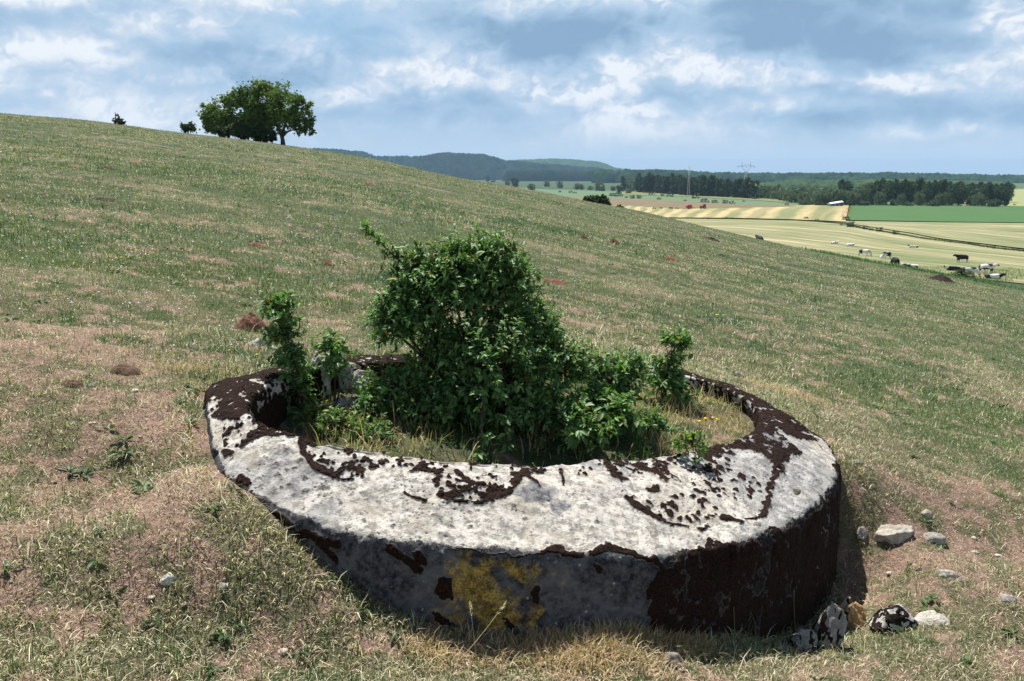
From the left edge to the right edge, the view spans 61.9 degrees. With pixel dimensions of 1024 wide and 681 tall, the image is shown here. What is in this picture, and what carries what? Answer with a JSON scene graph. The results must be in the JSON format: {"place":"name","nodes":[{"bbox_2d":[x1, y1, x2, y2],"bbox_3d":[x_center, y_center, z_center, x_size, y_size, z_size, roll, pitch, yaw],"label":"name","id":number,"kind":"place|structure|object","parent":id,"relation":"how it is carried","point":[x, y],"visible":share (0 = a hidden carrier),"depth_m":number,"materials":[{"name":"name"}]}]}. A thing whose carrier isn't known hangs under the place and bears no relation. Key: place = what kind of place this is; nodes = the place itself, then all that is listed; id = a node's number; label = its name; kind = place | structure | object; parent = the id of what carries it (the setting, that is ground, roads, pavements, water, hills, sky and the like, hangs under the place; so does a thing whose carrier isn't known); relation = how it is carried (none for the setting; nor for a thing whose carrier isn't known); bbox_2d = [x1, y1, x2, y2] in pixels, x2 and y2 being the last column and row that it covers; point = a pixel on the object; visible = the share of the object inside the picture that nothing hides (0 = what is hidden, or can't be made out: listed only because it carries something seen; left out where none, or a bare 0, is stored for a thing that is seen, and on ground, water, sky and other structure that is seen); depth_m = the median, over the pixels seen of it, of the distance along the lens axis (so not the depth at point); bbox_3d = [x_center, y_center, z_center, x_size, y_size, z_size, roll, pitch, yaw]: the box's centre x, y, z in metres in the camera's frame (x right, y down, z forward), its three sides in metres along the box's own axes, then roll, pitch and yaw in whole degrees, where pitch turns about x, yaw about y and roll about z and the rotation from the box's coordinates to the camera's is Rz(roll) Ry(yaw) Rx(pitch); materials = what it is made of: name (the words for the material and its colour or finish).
{"place":"outdoors","nodes":[
{"label":"outdoors","id":0,"kind":"place"},
{"bbox_2d":[309,148,605,179],"bbox_3d":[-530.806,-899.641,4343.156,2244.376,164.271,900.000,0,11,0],"label":"hills","id":1,"kind":"structure","parent":0,"point":[467,165],"depth_m":4041.88,"materials":[{"name":"plant"}]},
{"bbox_2d":[0,112,1023,680],"bbox_3d":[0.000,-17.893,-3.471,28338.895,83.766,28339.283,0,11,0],"label":"ground","id":2,"kind":"structure","parent":0,"point":[874,497],"depth_m":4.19,"materials":[{"name":"plant"}]},
{"bbox_2d":[61,379,83,387],"bbox_3d":[-1.812,0.182,3.519,0.096,0.045,0.081,0,11,0],"label":"molehill","id":3,"kind":"object","parent":2,"relation":"on","point":[75,383],"visible":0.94,"depth_m":3.50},
{"bbox_2d":[112,113,126,125],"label":"skyline shrub","id":4,"kind":"object","parent":2,"relation":"on","point":[118,120],"visible":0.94,"depth_m":92.06,"materials":[{"name":"green plant"}]},
{"bbox_2d":[109,363,142,375],"bbox_3d":[-1.699,0.134,3.758,0.154,0.068,0.131,0,11,0],"label":"molehill","id":5,"kind":"object","parent":2,"relation":"on","point":[121,369],"visible":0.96,"depth_m":3.73,"materials":[{"name":"soil"}]},
{"bbox_2d":[159,572,176,584],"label":"stone","id":6,"kind":"object","parent":2,"relation":"on","point":[166,581],"visible":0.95,"depth_m":2.49,"materials":[{"name":"stone"}]},
{"bbox_2d":[179,121,196,133],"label":"skyline shrub","id":7,"kind":"object","parent":2,"relation":"on","point":[188,127],"visible":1,"depth_m":91.06,"materials":[{"name":"green plant"}]},
{"bbox_2d":[196,90,242,137],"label":"bushy tree","id":8,"kind":"object","parent":2,"relation":"on","point":[214,119],"visible":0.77,"depth_m":91.33,"materials":[{"name":"green plant"}]},
{"bbox_2d":[221,121,277,142],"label":"dark shrub","id":9,"kind":"object","parent":2,"relation":"on","point":[237,129],"visible":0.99,"depth_m":89.02,"materials":[{"name":"green plant"}]},
{"bbox_2d":[234,312,268,332],"bbox_3d":[-1.555,-0.105,5.111,0.233,0.137,0.198,0,11,0],"label":"molehill","id":10,"kind":"object","parent":2,"relation":"on","point":[250,320],"visible":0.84,"depth_m":5.06,"materials":[{"name":"soil"}]},
{"bbox_2d":[247,337,267,345],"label":"stone","id":11,"kind":"object","parent":2,"relation":"on","point":[260,341],"visible":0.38,"depth_m":4.59,"materials":[{"name":"stone"}]},
{"bbox_2d":[226,75,292,142],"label":"round tree","id":12,"kind":"object","parent":2,"relation":"on","point":[245,98],"visible":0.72,"depth_m":89.79,"materials":[{"name":"green plant"}]},
{"bbox_2d":[250,79,316,144],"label":"spreading tree","id":13,"kind":"object","parent":2,"relation":"on","point":[290,116],"visible":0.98,"depth_m":89.71,"materials":[{"name":"green plant"}]},
{"bbox_2d":[256,289,323,419],"bbox_3d":[-0.993,0.086,3.809,0.278,0.634,0.262,0,11,0],"label":"thorn sapling","id":14,"kind":"object","parent":2,"relation":"on","point":[291,356],"visible":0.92,"depth_m":3.77,"materials":[{"name":"green plant"}]},
{"bbox_2d":[287,403,324,428],"bbox_3d":[-0.952,0.347,3.805,0.370,0.169,0.208,10,14,40],"label":"weed clump","id":15,"kind":"object","parent":2,"relation":"on","point":[308,413],"visible":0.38,"depth_m":3.72,"materials":[{"name":"green plant"}]},
{"bbox_2d":[311,354,330,395],"bbox_3d":[-0.901,0.173,4.029,0.096,0.222,0.068,0,11,0],"label":"stone","id":16,"kind":"object","parent":2,"relation":"on","point":[326,380],"visible":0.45,"depth_m":4.01,"materials":[{"name":"stone"}]},
{"bbox_2d":[297,396,369,440],"bbox_3d":[-0.780,0.347,3.767,0.260,0.170,0.397,-7,13,-33],"label":"weed clump","id":17,"kind":"object","parent":2,"relation":"on","point":[333,418],"visible":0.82,"depth_m":3.69,"materials":[{"name":"green plant"}]},
{"bbox_2d":[307,327,364,400],"bbox_3d":[-0.819,0.119,3.950,0.232,0.378,0.244,-9,14,-38],"label":"thorn sapling","id":18,"kind":"object","parent":2,"relation":"on","point":[332,349],"visible":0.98,"depth_m":3.91,"materials":[{"name":"green plant"}]},
{"bbox_2d":[337,360,352,388],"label":"stone","id":19,"kind":"object","parent":2,"relation":"on","point":[346,383],"visible":0.32,"depth_m":4.09,"materials":[{"name":"stone"}]},
{"bbox_2d":[332,396,363,410],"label":"stone","id":20,"kind":"object","parent":2,"relation":"on","point":[350,401],"visible":0.38,"depth_m":3.88,"materials":[{"name":"stone"}]},
{"bbox_2d":[350,370,376,392],"bbox_3d":[-0.703,0.210,4.095,0.152,0.149,0.083,0,11,0],"label":"stone","id":21,"kind":"object","parent":2,"relation":"on","point":[358,374],"visible":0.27,"depth_m":4.07,"materials":[{"name":"stone"}]},
{"bbox_2d":[344,399,399,443],"bbox_3d":[-0.630,0.356,3.739,0.234,0.158,0.428,-4,12,-19],"label":"weed clump","id":22,"kind":"object","parent":2,"relation":"on","point":[383,427],"visible":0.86,"depth_m":3.63,"materials":[{"name":"green plant"}]},
{"bbox_2d":[338,218,605,460],"bbox_3d":[-0.186,-0.021,3.900,1.218,1.057,0.931,0,11,0],"label":"thorn bush","id":23,"kind":"object","parent":2,"relation":"on","point":[487,375],"visible":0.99,"depth_m":3.88,"materials":[{"name":"green plant"}]},
{"bbox_2d":[131,351,876,680],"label":"dead grass","id":24,"kind":"structure","parent":2,"relation":"on","point":[542,639],"depth_m":2.66,"materials":[{"name":"plant"}]},
{"bbox_2d":[0,126,1022,372],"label":"clover flowers","id":25,"kind":"object","parent":2,"relation":"on","point":[300,258],"visible":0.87,"depth_m":9.86,"materials":[{"name":"white plant"}]},
{"bbox_2d":[0,151,1023,680],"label":"broad leaf weeds","id":26,"kind":"object","parent":2,"relation":"on","point":[372,601],"visible":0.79,"depth_m":3.56,"materials":[{"name":"plant"}]},
{"bbox_2d":[0,230,1023,680],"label":"pebbles","id":27,"kind":"object","parent":2,"relation":"on","point":[284,650],"visible":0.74,"depth_m":3.04,"materials":[{"name":"stone"}]},
{"bbox_2d":[0,174,1023,680],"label":"dry stalks","id":28,"kind":"object","parent":2,"relation":"on","point":[392,630],"visible":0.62,"depth_m":3.27,"materials":[{"name":"beige plant"}]},
{"bbox_2d":[203,353,841,639],"bbox_3d":[0.202,0.838,3.996,3.126,1.470,2.398,-6,13,-28],"label":"concrete ring","id":29,"kind":"object","parent":2,"relation":"on","point":[712,540],"visible":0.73,"depth_m":2.92,"materials":[{"name":"concrete"}]},
{"bbox_2d":[545,278,567,284],"bbox_3d":[0.516,-0.699,10.175,0.326,0.093,0.277,0,11,0],"label":"molehill","id":30,"kind":"object","parent":2,"relation":"on","point":[555,281],"visible":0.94,"depth_m":10.11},
{"bbox_2d":[583,194,611,204],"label":"shoulder bush","id":31,"kind":"object","parent":2,"relation":"on","point":[602,199],"visible":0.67,"depth_m":97.26,"materials":[{"name":"green plant"}]},
{"bbox_2d":[549,344,654,455],"bbox_3d":[0.426,0.289,3.936,0.526,0.449,0.696,0,11,0],"label":"bush","id":32,"kind":"object","parent":2,"relation":"on","point":[611,408],"visible":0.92,"depth_m":3.91,"materials":[{"name":"green plant"}]},
{"bbox_2d":[625,177,635,189],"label":"willow tree","id":33,"kind":"object","parent":2,"relation":"on","point":[631,185],"visible":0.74,"depth_m":1224.84,"materials":[{"name":"green plant"}]},
{"bbox_2d":[632,403,679,439],"bbox_3d":[0.625,0.396,3.911,0.224,0.224,0.241,-5,12,-24],"label":"weed clump","id":34,"kind":"object","parent":2,"relation":"on","point":[660,422],"visible":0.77,"depth_m":3.86,"materials":[{"name":"green plant"}]},
{"bbox_2d":[640,325,703,408],"bbox_3d":[0.851,0.182,4.554,0.345,0.530,0.326,0,11,0],"label":"thorn sapling","id":35,"kind":"object","parent":2,"relation":"on","point":[667,379],"visible":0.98,"depth_m":4.53,"materials":[{"name":"green plant"}]},
{"bbox_2d":[661,652,684,669],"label":"stone","id":36,"kind":"object","parent":2,"relation":"on","point":[676,656],"visible":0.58,"depth_m":2.70,"materials":[{"name":"stone"}]},
{"bbox_2d":[671,428,713,464],"bbox_3d":[0.718,0.516,3.464,0.160,0.337,0.149,-8,14,-37],"label":"weed clump","id":37,"kind":"object","parent":2,"relation":"on","point":[681,444],"visible":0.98,"depth_m":3.43,"materials":[{"name":"green plant"}]},
{"bbox_2d":[788,628,817,649],"bbox_3d":[1.092,1.126,3.203,0.112,0.101,0.074,0,11,0],"label":"stone","id":38,"kind":"object","parent":2,"relation":"on","point":[809,639],"visible":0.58,"depth_m":3.18,"materials":[{"name":"stone"}]},
{"bbox_2d":[796,191,810,203],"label":"willow tree","id":39,"kind":"object","parent":2,"relation":"on","point":[800,197],"visible":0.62,"depth_m":616.22,"materials":[{"name":"green plant"}]},
{"bbox_2d":[812,600,847,650],"bbox_3d":[1.188,1.087,3.231,0.150,0.223,0.094,4,12,20],"label":"stone","id":40,"kind":"object","parent":2,"relation":"on","point":[829,626],"visible":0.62,"depth_m":3.20,"materials":[{"name":"stone"}]},
{"bbox_2d":[836,178,853,198],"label":"broad tree","id":41,"kind":"object","parent":2,"relation":"on","point":[844,185],"visible":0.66,"depth_m":712.81,"materials":[{"name":"green plant"}]},
{"bbox_2d":[836,596,866,627],"bbox_3d":[1.402,1.135,3.547,0.143,0.153,0.141,0,11,0],"label":"stone","id":42,"kind":"object","parent":2,"relation":"on","point":[854,612],"visible":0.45,"depth_m":3.50,"materials":[{"name":"stone"}]},
{"bbox_2d":[856,526,867,539],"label":"stone","id":43,"kind":"object","parent":2,"relation":"on","point":[862,533],"visible":1,"depth_m":4.02,"materials":[{"name":"stone"}]},
{"bbox_2d":[859,182,879,204],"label":"willow tree","id":44,"kind":"object","parent":2,"relation":"on","point":[876,187],"visible":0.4,"depth_m":613.54,"materials":[{"name":"green plant"}]},
{"bbox_2d":[865,180,880,204],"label":"broad tree","id":45,"kind":"object","parent":2,"relation":"on","point":[879,187],"visible":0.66,"depth_m":614.68,"materials":[{"name":"green plant"}]},
{"bbox_2d":[882,178,902,202],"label":"broad tree","id":46,"kind":"object","parent":2,"relation":"on","point":[889,193],"visible":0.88,"depth_m":614.41,"materials":[{"name":"green plant"}]},
{"bbox_2d":[868,604,917,633],"bbox_3d":[1.545,1.122,3.441,0.217,0.146,0.154,0,11,0],"label":"stone","id":47,"kind":"object","parent":2,"relation":"on","point":[889,617],"visible":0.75,"depth_m":3.39,"materials":[{"name":"stone"}]},
{"bbox_2d":[874,524,913,543],"bbox_3d":[1.791,0.907,4.006,0.189,0.075,0.125,0,11,0],"label":"stone","id":48,"kind":"object","parent":2,"relation":"on","point":[892,534],"visible":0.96,"depth_m":3.97,"materials":[{"name":"stone"}]},
{"bbox_2d":[900,178,917,204],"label":"broad tree","id":49,"kind":"object","parent":2,"relation":"on","point":[908,188],"visible":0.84,"depth_m":613.57,"materials":[{"name":"green plant"}]},
{"bbox_2d":[798,246,1023,289],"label":"tall meadow grass","id":50,"kind":"structure","parent":2,"relation":"on","point":[978,279],"depth_m":94.02,"materials":[{"name":"plant"}]},
{"bbox_2d":[910,177,926,203],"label":"broad tree","id":51,"kind":"object","parent":2,"relation":"on","point":[920,182],"visible":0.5,"depth_m":625.28,"materials":[{"name":"green plant"}]},
{"bbox_2d":[921,180,941,204],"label":"broad tree","id":52,"kind":"object","parent":2,"relation":"on","point":[929,196],"visible":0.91,"depth_m":602.59,"materials":[{"name":"green plant"}]},
{"bbox_2d":[914,610,949,625],"bbox_3d":[1.675,1.123,3.411,0.133,0.061,0.123,-2,11,-11],"label":"stone","id":53,"kind":"object","parent":2,"relation":"on","point":[938,618],"visible":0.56,"depth_m":3.40,"materials":[{"name":"stone"}]},
{"bbox_2d":[923,531,945,546],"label":"stone","id":54,"kind":"object","parent":2,"relation":"on","point":[933,537],"visible":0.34,"depth_m":3.96,"materials":[{"name":"stone"}]},
{"bbox_2d":[931,179,949,199],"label":"broad tree","id":55,"kind":"object","parent":2,"relation":"on","point":[944,184],"visible":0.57,"depth_m":600.97,"materials":[{"name":"green plant"}]},
{"bbox_2d":[928,274,954,282],"bbox_3d":[22.105,-3.150,43.885,1.468,0.516,1.248,0,11,0],"label":"molehill","id":56,"kind":"object","parent":2,"relation":"on","point":[941,277],"visible":0.93,"depth_m":43.57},
{"bbox_2d":[937,569,958,577],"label":"stone","id":57,"kind":"object","parent":2,"relation":"on","point":[947,573],"visible":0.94,"depth_m":3.67,"materials":[{"name":"stone"}]},
{"bbox_2d":[950,268,976,278],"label":"shrub","id":58,"kind":"object","parent":2,"relation":"on","point":[964,274],"visible":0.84,"depth_m":98.23,"materials":[{"name":"green plant"}]},
{"bbox_2d":[960,267,980,276],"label":"cow","id":59,"kind":"object","parent":2,"relation":"on","point":[972,269],"visible":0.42,"depth_m":112.62},
{"bbox_2d":[978,263,999,272],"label":"cow","id":60,"kind":"object","parent":2,"relation":"on","point":[986,266],"visible":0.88,"depth_m":118.30},
{"bbox_2d":[983,273,1005,278],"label":"cow","id":61,"kind":"object","parent":2,"relation":"on","point":[993,276],"visible":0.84,"depth_m":110.05},
{"bbox_2d":[998,594,1017,602],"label":"stone","id":62,"kind":"object","parent":2,"relation":"on","point":[1010,598],"visible":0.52,"depth_m":3.50,"materials":[{"name":"stone"}]},
{"bbox_2d":[0,0,1023,174],"bbox_3d":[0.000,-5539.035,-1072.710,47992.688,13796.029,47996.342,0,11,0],"label":"sky","id":63,"kind":"structure","parent":0,"point":[844,86],"depth_m":22007.53,"materials":[{"name":"blue"}]},
{"bbox_2d":[278,356,750,466],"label":"rank grass","id":64,"kind":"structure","parent":0,"point":[690,411],"depth_m":3.83,"materials":[{"name":"plant"}]},
{"bbox_2d":[475,180,630,189],"bbox_3d":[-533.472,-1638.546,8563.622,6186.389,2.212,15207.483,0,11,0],"label":"distant field","id":65,"kind":"structure","parent":0,"point":[553,184],"depth_m":2008.82,"materials":[{"name":"plant"}]},
{"bbox_2d":[502,169,591,180],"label":"woods","id":66,"kind":"object","parent":65,"relation":"on","point":[544,175],"visible":0.76,"depth_m":3116.56,"materials":[{"name":"plant"}]},
{"bbox_2d":[591,168,1023,182],"bbox_3d":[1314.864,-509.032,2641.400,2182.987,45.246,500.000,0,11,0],"label":"forest","id":67,"kind":"object","parent":65,"relation":"on","point":[603,176],"visible":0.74,"depth_m":2423.31,"materials":[{"name":"plant"}]},
{"bbox_2d":[757,178,1012,187],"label":"woods","id":68,"kind":"object","parent":65,"relation":"on","point":[800,183],"visible":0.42,"depth_m":1462.38,"materials":[{"name":"plant"}]},
{"bbox_2d":[510,158,623,170],"bbox_3d":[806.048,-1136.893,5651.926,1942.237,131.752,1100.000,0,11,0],"label":"hills","id":69,"kind":"structure","parent":0,"point":[577,162],"depth_m":5346.96,"materials":[{"name":"plant"}]},
{"bbox_2d":[519,187,797,204],"bbox_3d":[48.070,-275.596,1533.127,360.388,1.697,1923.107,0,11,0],"label":"pasture strip","id":70,"kind":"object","parent":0,"point":[580,193],"visible":0.48,"depth_m":803.38,"materials":[{"name":"plant"}]},
{"bbox_2d":[564,196,795,208],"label":"brown field","id":71,"kind":"structure","parent":0,"point":[652,203],"depth_m":600.41,"materials":[{"name":"soil"}]},
{"bbox_2d":[620,192,795,202],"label":"olive field","id":72,"kind":"structure","parent":0,"point":[659,194],"depth_m":829.78,"materials":[{"name":"plant"}]},
{"bbox_2d":[646,172,655,192],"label":"tall tree","id":73,"kind":"object","parent":72,"relation":"on","point":[651,183],"visible":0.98,"depth_m":1013.01,"materials":[{"name":"green plant"}]},
{"bbox_2d":[661,176,669,193],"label":"tall tree","id":74,"kind":"object","parent":72,"relation":"on","point":[665,184],"visible":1,"depth_m":955.66,"materials":[{"name":"green plant"}]},
{"bbox_2d":[672,174,682,193],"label":"tall tree","id":75,"kind":"object","parent":72,"relation":"on","point":[676,186],"visible":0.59,"depth_m":930.67,"materials":[{"name":"green plant"}]},
{"bbox_2d":[681,175,691,194],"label":"tall tree","id":76,"kind":"object","parent":72,"relation":"on","point":[686,183],"visible":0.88,"depth_m":886.64,"materials":[{"name":"green plant"}]},
{"bbox_2d":[693,175,703,195],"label":"tall tree","id":77,"kind":"object","parent":72,"relation":"on","point":[696,186],"visible":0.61,"depth_m":859.40,"materials":[{"name":"green plant"}]},
{"bbox_2d":[697,174,707,195],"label":"tall tree","id":78,"kind":"object","parent":72,"relation":"on","point":[702,183],"visible":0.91,"depth_m":848.48,"materials":[{"name":"green plant"}]},
{"bbox_2d":[703,175,715,195],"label":"tall tree","id":79,"kind":"object","parent":72,"relation":"on","point":[709,186],"visible":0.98,"depth_m":839.78,"materials":[{"name":"green plant"}]},
{"bbox_2d":[724,178,732,196],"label":"tall tree","id":80,"kind":"object","parent":72,"relation":"on","point":[727,193],"visible":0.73,"depth_m":806.03,"materials":[{"name":"green plant"}]},
{"bbox_2d":[735,177,745,197],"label":"tall tree","id":81,"kind":"object","parent":72,"relation":"on","point":[738,186],"visible":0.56,"depth_m":788.44,"materials":[{"name":"green plant"}]},
{"bbox_2d":[743,177,755,197],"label":"tall tree","id":82,"kind":"object","parent":72,"relation":"on","point":[748,186],"visible":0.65,"depth_m":765.61,"materials":[{"name":"green plant"}]},
{"bbox_2d":[749,180,759,198],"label":"tall tree","id":83,"kind":"object","parent":72,"relation":"on","point":[753,190],"visible":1,"depth_m":747.71,"materials":[{"name":"green plant"}]},
{"bbox_2d":[612,205,848,220],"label":"mown field","id":84,"kind":"structure","parent":0,"point":[821,212],"depth_m":462.29,"materials":[{"name":"plant"}]},
{"bbox_2d":[810,190,827,204],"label":"willow tree","id":85,"kind":"object","parent":84,"relation":"on","point":[819,194],"visible":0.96,"depth_m":591.41,"materials":[{"name":"green plant"}]},
{"bbox_2d":[824,187,845,204],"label":"willow tree","id":86,"kind":"object","parent":84,"relation":"on","point":[835,192],"visible":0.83,"depth_m":591.57,"materials":[{"name":"green plant"}]},
{"bbox_2d":[671,218,1023,282],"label":"hay field","id":87,"kind":"structure","parent":0,"point":[824,235],"depth_m":224.82,"materials":[{"name":"plant"}]},
{"bbox_2d":[680,218,1023,251],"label":"field margin","id":88,"kind":"object","parent":87,"relation":"on","point":[1004,248],"visible":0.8,"depth_m":267.38,"materials":[{"name":"green plant"}]},
{"bbox_2d":[845,221,1023,247],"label":"hay field","id":89,"kind":"structure","parent":0,"point":[1007,234],"depth_m":299.90,"materials":[{"name":"plant"}]},
{"bbox_2d":[847,205,1023,221],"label":"crop field","id":90,"kind":"structure","parent":0,"point":[946,213],"depth_m":449.07,"materials":[{"name":"plant"}]},
{"bbox_2d":[846,191,861,204],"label":"willow tree","id":91,"kind":"object","parent":90,"relation":"on","point":[855,200],"visible":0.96,"depth_m":585.92,"materials":[{"name":"green plant"}]},
{"bbox_2d":[853,184,871,204],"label":"willow tree","id":92,"kind":"object","parent":90,"relation":"on","point":[862,192],"visible":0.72,"depth_m":590.80,"materials":[{"name":"green plant"}]},
{"bbox_2d":[873,191,887,204],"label":"willow tree","id":93,"kind":"object","parent":90,"relation":"on","point":[877,198],"visible":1,"depth_m":586.75,"materials":[{"name":"green plant"}]},
{"bbox_2d":[913,191,926,205],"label":"willow tree","id":94,"kind":"object","parent":90,"relation":"on","point":[919,200],"visible":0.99,"depth_m":580.37,"materials":[{"name":"green plant"}]},
{"bbox_2d":[942,191,951,205],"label":"willow tree","id":95,"kind":"object","parent":90,"relation":"on","point":[946,197],"visible":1,"depth_m":580.51,"materials":[{"name":"green plant"}]},
{"bbox_2d":[986,199,1000,206],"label":"scrub tree","id":96,"kind":"object","parent":90,"relation":"on","point":[996,202],"visible":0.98,"depth_m":557.73,"materials":[{"name":"green plant"}]},
{"bbox_2d":[961,189,1023,205],"bbox_3d":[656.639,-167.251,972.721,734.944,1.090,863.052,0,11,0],"label":"pale field","id":97,"kind":"structure","parent":0,"point":[1018,199],"depth_m":738.88,"materials":[{"name":"plant"}]},
{"bbox_2d":[951,182,968,205],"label":"broad tree","id":98,"kind":"object","parent":97,"relation":"on","point":[960,197],"visible":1,"depth_m":579.63,"materials":[{"name":"green plant"}]},
{"bbox_2d":[965,182,977,200],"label":"broad tree","id":99,"kind":"object","parent":97,"relation":"on","point":[972,186],"visible":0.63,"depth_m":660.00,"materials":[{"name":"green plant"}]},
{"bbox_2d":[971,193,986,205],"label":"willow tree","id":100,"kind":"object","parent":97,"relation":"on","point":[978,202],"visible":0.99,"depth_m":569.10,"materials":[{"name":"green plant"}]},
{"bbox_2d":[978,182,996,204],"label":"broad tree","id":101,"kind":"object","parent":97,"relation":"on","point":[986,192],"visible":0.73,"depth_m":579.18,"materials":[{"name":"green plant"}]},
{"bbox_2d":[989,183,1007,205],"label":"broad tree","id":102,"kind":"object","parent":97,"relation":"on","point":[997,189],"visible":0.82,"depth_m":574.20,"materials":[{"name":"green plant"}]},
{"bbox_2d":[999,187,1012,205],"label":"broad tree","id":103,"kind":"object","parent":97,"relation":"on","point":[1004,196],"visible":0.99,"depth_m":568.23,"materials":[{"name":"green plant"}]},
{"bbox_2d":[1004,181,1015,200],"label":"broad tree","id":104,"kind":"object","parent":97,"relation":"on","point":[1011,187],"visible":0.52,"depth_m":659.42,"materials":[{"name":"green plant"}]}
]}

